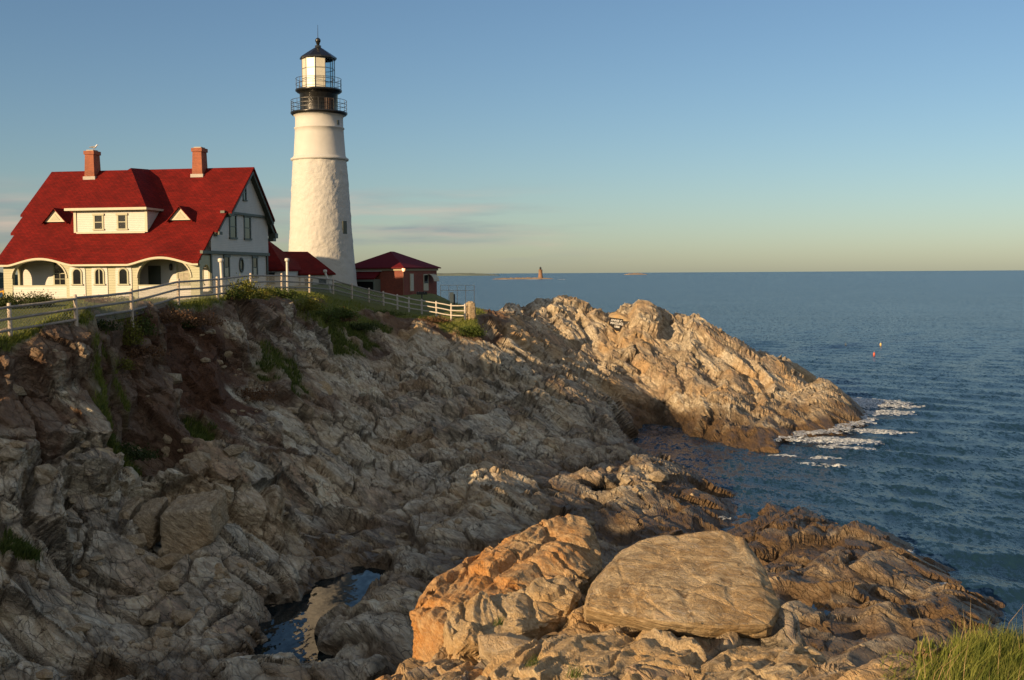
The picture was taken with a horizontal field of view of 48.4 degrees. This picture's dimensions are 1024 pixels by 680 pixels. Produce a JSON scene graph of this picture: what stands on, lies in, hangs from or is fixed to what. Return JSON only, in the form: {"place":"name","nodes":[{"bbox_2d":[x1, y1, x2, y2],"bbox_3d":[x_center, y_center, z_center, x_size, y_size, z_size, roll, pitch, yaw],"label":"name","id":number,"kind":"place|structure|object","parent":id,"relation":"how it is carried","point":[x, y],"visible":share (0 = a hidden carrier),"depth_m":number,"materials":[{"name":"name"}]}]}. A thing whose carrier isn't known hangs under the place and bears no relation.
{"place":"outdoors","nodes":[
{"label":"outdoors","id":0,"kind":"place"},
{"bbox_2d":[0,282,1018,679],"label":"rocky shore","id":1,"kind":"structure","parent":0,"point":[586,386],"depth_m":48.58,"materials":[{"name":"grey stone"}]},
{"bbox_2d":[0,290,31,308],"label":"shrub","id":2,"kind":"object","parent":1,"relation":"on","point":[4,300],"visible":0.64,"depth_m":69.61,"materials":[{"name":"green plant"}]},
{"bbox_2d":[14,289,56,308],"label":"shrub","id":3,"kind":"object","parent":1,"relation":"on","point":[39,298],"visible":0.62,"depth_m":69.67,"materials":[{"name":"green plant"}]},
{"bbox_2d":[81,294,113,302],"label":"shrub","id":4,"kind":"object","parent":1,"relation":"on","point":[97,300],"visible":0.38,"depth_m":73.88,"materials":[{"name":"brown plant"}]},
{"bbox_2d":[96,317,124,331],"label":"shrub","id":5,"kind":"object","parent":1,"relation":"on","point":[102,326],"visible":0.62,"depth_m":45.67,"materials":[{"name":"green plant"}]},
{"bbox_2d":[116,357,138,370],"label":"shrub","id":6,"kind":"object","parent":1,"relation":"on","point":[125,363],"visible":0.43,"depth_m":47.22,"materials":[{"name":"green plant"}]},
{"bbox_2d":[119,496,143,519],"bbox_3d":[-13.839,6.452,39.880,1.640,1.749,2.145,0,3,0],"label":"block boulder","id":7,"kind":"object","parent":1,"relation":"on","point":[130,509],"visible":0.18,"depth_m":39.66,"materials":[{"name":"grey stone"}]},
{"bbox_2d":[122,312,146,345],"bbox_3d":[-16.550,-0.461,49.351,1.333,1.489,1.178,0,3,0],"label":"shrub","id":8,"kind":"object","parent":1,"relation":"on","point":[136,337],"visible":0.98,"depth_m":49.36,"materials":[{"name":"green plant"}]},
{"bbox_2d":[0,147,277,301],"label":"house","id":9,"kind":"structure","parent":1,"relation":"on","point":[92,229],"depth_m":83.42,"materials":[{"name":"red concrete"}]},
{"bbox_2d":[53,262,65,284],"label":"window","id":10,"kind":"structure","parent":9,"relation":"in","point":[59,278],"depth_m":83.78,"materials":[{"name":"white glass"}]},
{"bbox_2d":[71,268,82,284],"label":"arched window","id":11,"kind":"structure","parent":9,"relation":"in","point":[76,272],"depth_m":81.42,"materials":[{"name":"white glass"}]},
{"bbox_2d":[93,268,105,284],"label":"arched window","id":12,"kind":"structure","parent":9,"relation":"in","point":[99,275],"depth_m":81.10,"materials":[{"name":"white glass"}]},
{"bbox_2d":[117,267,129,284],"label":"arched window","id":13,"kind":"structure","parent":9,"relation":"in","point":[123,274],"depth_m":80.79,"materials":[{"name":"white glass"}]},
{"bbox_2d":[148,266,160,284],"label":"door","id":14,"kind":"structure","parent":9,"relation":"in","point":[154,272],"depth_m":82.42,"materials":[{"name":"black paint"}]},
{"bbox_2d":[176,261,189,284],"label":"wall","id":15,"kind":"structure","parent":9,"relation":"in","point":[182,272],"depth_m":82.10,"materials":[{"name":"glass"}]},
{"bbox_2d":[223,255,230,277],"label":"window","id":16,"kind":"structure","parent":9,"relation":"in","point":[226,264],"depth_m":84.33,"materials":[{"name":"grey glass"}]},
{"bbox_2d":[229,214,237,238],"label":"window","id":17,"kind":"structure","parent":9,"relation":"in","point":[232,220],"depth_m":85.18,"materials":[{"name":"grey glass"}]},
{"bbox_2d":[239,257,243,272],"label":"oval window","id":18,"kind":"structure","parent":9,"relation":"in","point":[241,262],"depth_m":87.01,"materials":[{"name":"grey glass"}]},
{"bbox_2d":[242,187,247,200],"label":"window","id":19,"kind":"structure","parent":9,"relation":"in","point":[245,192],"depth_m":87.03,"materials":[{"name":"grey glass"}]},
{"bbox_2d":[243,216,251,239],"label":"window","id":20,"kind":"structure","parent":9,"relation":"in","point":[247,219],"depth_m":87.78,"materials":[{"name":"grey glass"}]},
{"bbox_2d":[252,256,258,277],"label":"window","id":21,"kind":"structure","parent":9,"relation":"in","point":[254,258],"depth_m":89.54,"materials":[{"name":"grey glass"}]},
{"bbox_2d":[116,441,165,461],"bbox_3d":[-14.813,4.219,43.481,3.155,0.897,2.475,0,3,0],"label":"shrub","id":22,"kind":"object","parent":1,"relation":"on","point":[143,454],"visible":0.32,"depth_m":43.18,"materials":[{"name":"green plant"}]},
{"bbox_2d":[123,343,170,358],"bbox_3d":[-16.081,0.430,49.544,2.163,0.836,1.854,0,3,0],"label":"shrub","id":23,"kind":"object","parent":1,"relation":"on","point":[140,351],"visible":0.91,"depth_m":49.63,"materials":[{"name":"brown plant"}]},
{"bbox_2d":[135,309,159,335],"bbox_3d":[-16.474,-0.759,51.010,1.220,1.290,1.147,2,4,40],"label":"shrub","id":24,"kind":"object","parent":1,"relation":"on","point":[146,323],"visible":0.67,"depth_m":50.95,"materials":[{"name":"green plant"}]},
{"bbox_2d":[133,496,167,549],"bbox_3d":[-12.505,6.412,39.415,0.896,1.766,1.610,0,3,4],"label":"block boulder","id":25,"kind":"object","parent":1,"relation":"on","point":[146,519],"visible":0.64,"depth_m":38.85,"materials":[{"name":"grey stone"}]},
{"bbox_2d":[158,308,196,323],"bbox_3d":[-16.136,-1.090,52.915,3.355,0.830,2.413,-2,4,-26],"label":"shrub","id":26,"kind":"object","parent":1,"relation":"on","point":[174,317],"visible":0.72,"depth_m":52.72,"materials":[{"name":"brown plant"}]},
{"bbox_2d":[180,318,197,328],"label":"shrub","id":27,"kind":"object","parent":1,"relation":"on","point":[187,325],"visible":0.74,"depth_m":56.90,"materials":[{"name":"green plant"}]},
{"bbox_2d":[160,490,228,554],"bbox_3d":[-10.914,6.294,39.291,1.932,1.898,2.282,0,3,0],"label":"block boulder","id":28,"kind":"object","parent":1,"relation":"on","point":[190,524],"visible":0.96,"depth_m":38.41,"materials":[{"name":"grey stone"}]},
{"bbox_2d":[0,319,393,561],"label":"hollow grass","id":29,"kind":"structure","parent":1,"relation":"on","point":[23,549],"depth_m":51.02,"materials":[{"name":"green plant"}]},
{"bbox_2d":[180,309,225,326],"bbox_3d":[-15.760,-1.105,57.530,3.004,0.925,2.273,0,3,0],"label":"shrub","id":30,"kind":"object","parent":1,"relation":"on","point":[199,320],"visible":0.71,"depth_m":57.21,"materials":[{"name":"brown plant"}]},
{"bbox_2d":[218,258,223,294],"bbox_3d":[-16.296,-3.362,63.907,0.312,2.444,0.320,0,3,0],"label":"light post","id":31,"kind":"object","parent":1,"relation":"on","point":[220,260],"visible":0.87,"depth_m":63.81,"materials":[{"name":"grey paint"}]},
{"bbox_2d":[0,285,458,328],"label":"lawn grass","id":32,"kind":"structure","parent":1,"relation":"on","point":[104,306],"depth_m":67.05,"materials":[{"name":"green plant"}]},
{"bbox_2d":[0,273,465,338],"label":"rail fence","id":33,"kind":"object","parent":1,"relation":"on","point":[75,309],"visible":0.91,"depth_m":54.73,"materials":[{"name":"white wood"}]},
{"bbox_2d":[222,285,243,300],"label":"shrub","id":34,"kind":"object","parent":1,"relation":"on","point":[232,295],"visible":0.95,"depth_m":63.92,"materials":[{"name":"green plant"}]},
{"bbox_2d":[225,272,259,299],"bbox_3d":[-15.510,-3.045,64.912,2.258,1.610,1.664,0,3,0],"label":"shrub","id":35,"kind":"object","parent":1,"relation":"on","point":[247,287],"visible":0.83,"depth_m":64.71,"materials":[{"name":"green plant"}]},
{"bbox_2d":[0,286,485,475],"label":"cliff grass","id":36,"kind":"structure","parent":1,"relation":"on","point":[21,334],"depth_m":50.81,"materials":[{"name":"green plant"}]},
{"bbox_2d":[235,384,279,401],"bbox_3d":[-12.919,2.663,57.155,2.884,0.838,2.140,0,3,0],"label":"shrub","id":37,"kind":"object","parent":1,"relation":"on","point":[251,394],"visible":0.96,"depth_m":57.16,"materials":[{"name":"brown plant"}]},
{"bbox_2d":[254,284,278,299],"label":"shrub","id":38,"kind":"object","parent":1,"relation":"on","point":[263,295],"visible":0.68,"depth_m":68.81,"materials":[{"name":"green plant"}]},
{"bbox_2d":[268,241,301,286],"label":"passage wing","id":39,"kind":"structure","parent":1,"relation":"on","point":[277,261],"depth_m":95.88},
{"bbox_2d":[268,272,274,283],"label":"window","id":40,"kind":"structure","parent":39,"relation":"in","point":[270,273],"depth_m":94.89,"materials":[{"name":"green paint"}]},
{"bbox_2d":[270,286,303,298],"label":"shrub","id":41,"kind":"object","parent":1,"relation":"on","point":[285,294],"visible":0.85,"depth_m":72.71,"materials":[{"name":"green plant"}]},
{"bbox_2d":[285,258,288,291],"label":"light post","id":42,"kind":"object","parent":1,"relation":"on","point":[286,259],"visible":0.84,"depth_m":79.77,"materials":[{"name":"white metal"}]},
{"bbox_2d":[291,293,324,311],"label":"shrub","id":43,"kind":"object","parent":1,"relation":"on","point":[312,304],"visible":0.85,"depth_m":76.66,"materials":[{"name":"green plant"}]},
{"bbox_2d":[283,251,335,285],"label":"passage house","id":44,"kind":"structure","parent":1,"relation":"on","point":[310,264],"depth_m":99.50,"materials":[{"name":"red concrete"}]},
{"bbox_2d":[253,566,384,662],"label":"tide pool","id":45,"kind":"structure","parent":1,"relation":"on","point":[289,627],"depth_m":37.00,"materials":[{"name":"blue liquid"}]},
{"bbox_2d":[288,38,356,285],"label":"lighthouse","id":46,"kind":"object","parent":1,"relation":"on","point":[320,223],"visible":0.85,"depth_m":109.09,"materials":[{"name":"white paint"}]},
{"bbox_2d":[342,221,346,233],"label":"tower window","id":47,"kind":"structure","parent":46,"relation":"in","point":[344,223],"depth_m":109.86,"materials":[{"name":"grey glass"}]},
{"bbox_2d":[318,381,332,394],"bbox_3d":[-10.695,2.970,63.857,1.209,1.249,1.402,0,3,0],"label":"boulder","id":48,"kind":"object","parent":1,"relation":"on","point":[326,386],"visible":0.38,"depth_m":63.99,"materials":[{"name":"grey stone"}]},
{"bbox_2d":[323,270,331,292],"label":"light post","id":49,"kind":"object","parent":1,"relation":"on","point":[325,271],"visible":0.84,"depth_m":92.80,"materials":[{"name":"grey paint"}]},
{"bbox_2d":[312,307,347,322],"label":"shrub","id":50,"kind":"object","parent":1,"relation":"on","point":[319,312],"visible":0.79,"depth_m":79.95,"materials":[{"name":"green plant"}]},
{"bbox_2d":[325,305,359,318],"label":"shrub","id":51,"kind":"object","parent":1,"relation":"on","point":[344,311],"visible":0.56,"depth_m":82.06,"materials":[{"name":"green plant"}]},
{"bbox_2d":[336,305,365,321],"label":"shrub","id":52,"kind":"object","parent":1,"relation":"on","point":[346,319],"visible":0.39,"depth_m":82.93,"materials":[{"name":"green plant"}]},
{"bbox_2d":[0,308,702,679],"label":"rubble","id":53,"kind":"object","parent":1,"relation":"on","point":[492,646],"visible":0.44,"depth_m":37.17,"materials":[{"name":"grey stone"}]},
{"bbox_2d":[349,320,384,330],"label":"shrub","id":54,"kind":"object","parent":1,"relation":"on","point":[368,326],"visible":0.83,"depth_m":85.58,"materials":[{"name":"green plant"}]},
{"bbox_2d":[371,309,411,315],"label":"shrub","id":55,"kind":"object","parent":1,"relation":"on","point":[393,313],"visible":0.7,"depth_m":93.68,"materials":[{"name":"green plant"}]},
{"bbox_2d":[355,251,440,294],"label":"brick building","id":56,"kind":"structure","parent":1,"relation":"on","point":[392,272],"depth_m":115.36,"materials":[{"name":"red brick"}]},
{"bbox_2d":[410,274,413,290],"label":"shuttered window","id":57,"kind":"structure","parent":56,"relation":"in","point":[411,275],"depth_m":115.33,"materials":[{"name":"beige paint"}]},
{"bbox_2d":[423,274,428,290],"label":"door","id":58,"kind":"structure","parent":56,"relation":"in","point":[425,276],"depth_m":117.89,"materials":[{"name":"beige paint"}]},
{"bbox_2d":[416,292,426,299],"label":"viewer stand","id":59,"kind":"object","parent":1,"relation":"on","point":[421,293],"visible":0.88,"depth_m":103.82,"materials":[{"name":"black paint"}]},
{"bbox_2d":[375,659,482,679],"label":"outcrop rock","id":60,"kind":"object","parent":1,"relation":"on","point":[443,669],"visible":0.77,"depth_m":14.46,"materials":[{"name":"beige stone"}]},
{"bbox_2d":[415,314,451,322],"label":"shrub","id":61,"kind":"object","parent":1,"relation":"on","point":[437,319],"visible":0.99,"depth_m":92.31,"materials":[{"name":"brown plant"}]},
{"bbox_2d":[450,292,454,304],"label":"notice board","id":62,"kind":"object","parent":1,"relation":"on","point":[452,297],"visible":0.82,"depth_m":101.97,"materials":[{"name":"grey paint"}]},
{"bbox_2d":[440,285,474,303],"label":"chain rail","id":63,"kind":"object","parent":1,"relation":"on","point":[465,290],"visible":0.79,"depth_m":109.62,"materials":[{"name":"grey metal"}]},
{"bbox_2d":[454,322,487,336],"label":"shrub","id":64,"kind":"object","parent":1,"relation":"on","point":[471,330],"visible":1,"depth_m":88.75,"materials":[{"name":"green plant"}]},
{"bbox_2d":[466,301,476,319],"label":"stone pier","id":65,"kind":"structure","parent":1,"relation":"on","point":[470,310],"depth_m":92.07,"materials":[{"name":"beige stone"}]},
{"bbox_2d":[493,614,507,625],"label":"grass tuft","id":66,"kind":"object","parent":1,"relation":"on","point":[499,622],"visible":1,"depth_m":15.26,"materials":[{"name":"green plant"}]},
{"bbox_2d":[409,514,602,661],"bbox_3d":[0.125,4.323,18.461,1.953,2.248,5.185,3,4,41],"label":"outcrop rock","id":67,"kind":"object","parent":1,"relation":"on","point":[567,546],"visible":0.45,"depth_m":18.18,"materials":[{"name":"brown stone"}]},
{"bbox_2d":[443,575,581,664],"bbox_3d":[0.040,4.287,16.341,2.831,1.446,1.314,-3,4,-39],"label":"outcrop rock","id":68,"kind":"object","parent":1,"relation":"on","point":[538,608],"visible":0.51,"depth_m":16.01,"materials":[{"name":"beige stone"}]},
{"bbox_2d":[566,663,588,678],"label":"grass tuft","id":69,"kind":"object","parent":1,"relation":"on","point":[572,672],"visible":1,"depth_m":13.44,"materials":[{"name":"green plant"}]},
{"bbox_2d":[482,628,706,679],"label":"outcrop rock","id":70,"kind":"object","parent":1,"relation":"on","point":[610,653],"visible":0.93,"depth_m":14.41,"materials":[{"name":"beige stone"}]},
{"bbox_2d":[523,653,543,668],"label":"grass tuft","id":71,"kind":"object","parent":70,"relation":"on","point":[532,662],"visible":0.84,"depth_m":13.88,"materials":[{"name":"green plant"}]},
{"bbox_2d":[592,487,613,490],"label":"shelf pool","id":72,"kind":"structure","parent":1,"relation":"on","point":[599,489],"depth_m":58.76,"materials":[{"name":"black liquid"}]},
{"bbox_2d":[609,317,622,330],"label":"painted notice","id":73,"kind":"object","parent":1,"relation":"on","point":[615,324],"visible":1,"depth_m":103.69,"materials":[{"name":"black paint"}]},
{"bbox_2d":[610,312,630,332],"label":"painted rock","id":74,"kind":"object","parent":1,"relation":"on","point":[626,319],"visible":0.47,"depth_m":104.72,"materials":[{"name":"beige stone"}]},
{"bbox_2d":[582,530,781,637],"bbox_3d":[2.487,3.696,17.368,3.011,1.101,3.904,0,3,0],"label":"slab boulder","id":75,"kind":"object","parent":1,"relation":"on","point":[712,584],"visible":0.95,"depth_m":16.41,"materials":[{"name":"beige stone"}]},
{"bbox_2d":[691,644,826,679],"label":"outcrop rock","id":76,"kind":"object","parent":1,"relation":"on","point":[790,662],"visible":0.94,"depth_m":14.13,"materials":[{"name":"beige stone"}]},
{"bbox_2d":[791,361,816,382],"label":"sea rock","id":77,"kind":"object","parent":1,"relation":"on","point":[809,377],"visible":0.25,"depth_m":104.03,"materials":[{"name":"grey stone"}]},
{"bbox_2d":[812,601,829,615],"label":"shelf pool","id":78,"kind":"structure","parent":1,"relation":"on","point":[816,605],"depth_m":38.23,"materials":[{"name":"blue liquid"}]},
{"bbox_2d":[880,642,1022,679],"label":"bank grass","id":79,"kind":"structure","parent":1,"relation":"on","point":[894,676],"depth_m":10.11,"materials":[{"name":"green plant"}]},
{"bbox_2d":[911,604,1023,679],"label":"seed stalks","id":80,"kind":"object","parent":1,"relation":"on","point":[950,655],"visible":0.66,"depth_m":9.93,"materials":[{"name":"plant"}]},
{"bbox_2d":[912,630,1023,679],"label":"bank grass","id":81,"kind":"structure","parent":1,"relation":"on","point":[920,665],"depth_m":10.10,"materials":[{"name":"green plant"}]},
{"bbox_2d":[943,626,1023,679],"bbox_3d":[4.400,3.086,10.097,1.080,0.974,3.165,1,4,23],"label":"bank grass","id":82,"kind":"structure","parent":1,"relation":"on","point":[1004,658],"depth_m":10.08,"materials":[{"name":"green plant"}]},
{"bbox_2d":[946,614,1023,679],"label":"tall grass","id":83,"kind":"structure","parent":1,"relation":"on","point":[990,655],"depth_m":10.04,"materials":[{"name":"green plant"}]},
{"bbox_2d":[0,270,1023,639],"bbox_3d":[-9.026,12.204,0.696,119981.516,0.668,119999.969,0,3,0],"label":"sea","id":84,"kind":"structure","parent":0,"point":[944,484],"depth_m":116.59,"materials":[{"name":"blue liquid"}]},
{"bbox_2d":[437,273,498,275],"bbox_3d":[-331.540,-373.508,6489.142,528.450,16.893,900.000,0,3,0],"label":"island","id":85,"kind":"structure","parent":84,"relation":"on","point":[460,274],"depth_m":6111.19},
{"bbox_2d":[496,277,551,278],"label":"reef","id":86,"kind":"object","parent":84,"relation":"on","point":[524,278],"visible":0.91,"depth_m":2271.99},
{"bbox_2d":[538,266,542,277],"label":"distant lighthouse","id":87,"kind":"object","parent":86,"relation":"on","point":[540,275],"visible":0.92,"depth_m":2282.80,"materials":[{"name":"beige stone"}]},
{"bbox_2d":[624,273,646,274],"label":"ledge","id":88,"kind":"object","parent":84,"relation":"in","point":[635,274],"visible":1,"depth_m":5883.02,"materials":[{"name":"stone"}]},
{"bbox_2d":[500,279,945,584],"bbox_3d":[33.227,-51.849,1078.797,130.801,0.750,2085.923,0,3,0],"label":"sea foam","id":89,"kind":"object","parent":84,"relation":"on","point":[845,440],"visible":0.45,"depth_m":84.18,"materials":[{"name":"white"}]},
{"bbox_2d":[0,0,1023,274],"label":"sky","id":90,"kind":"structure","parent":0,"point":[481,136],"materials":[{"name":"blue"}]}
]}

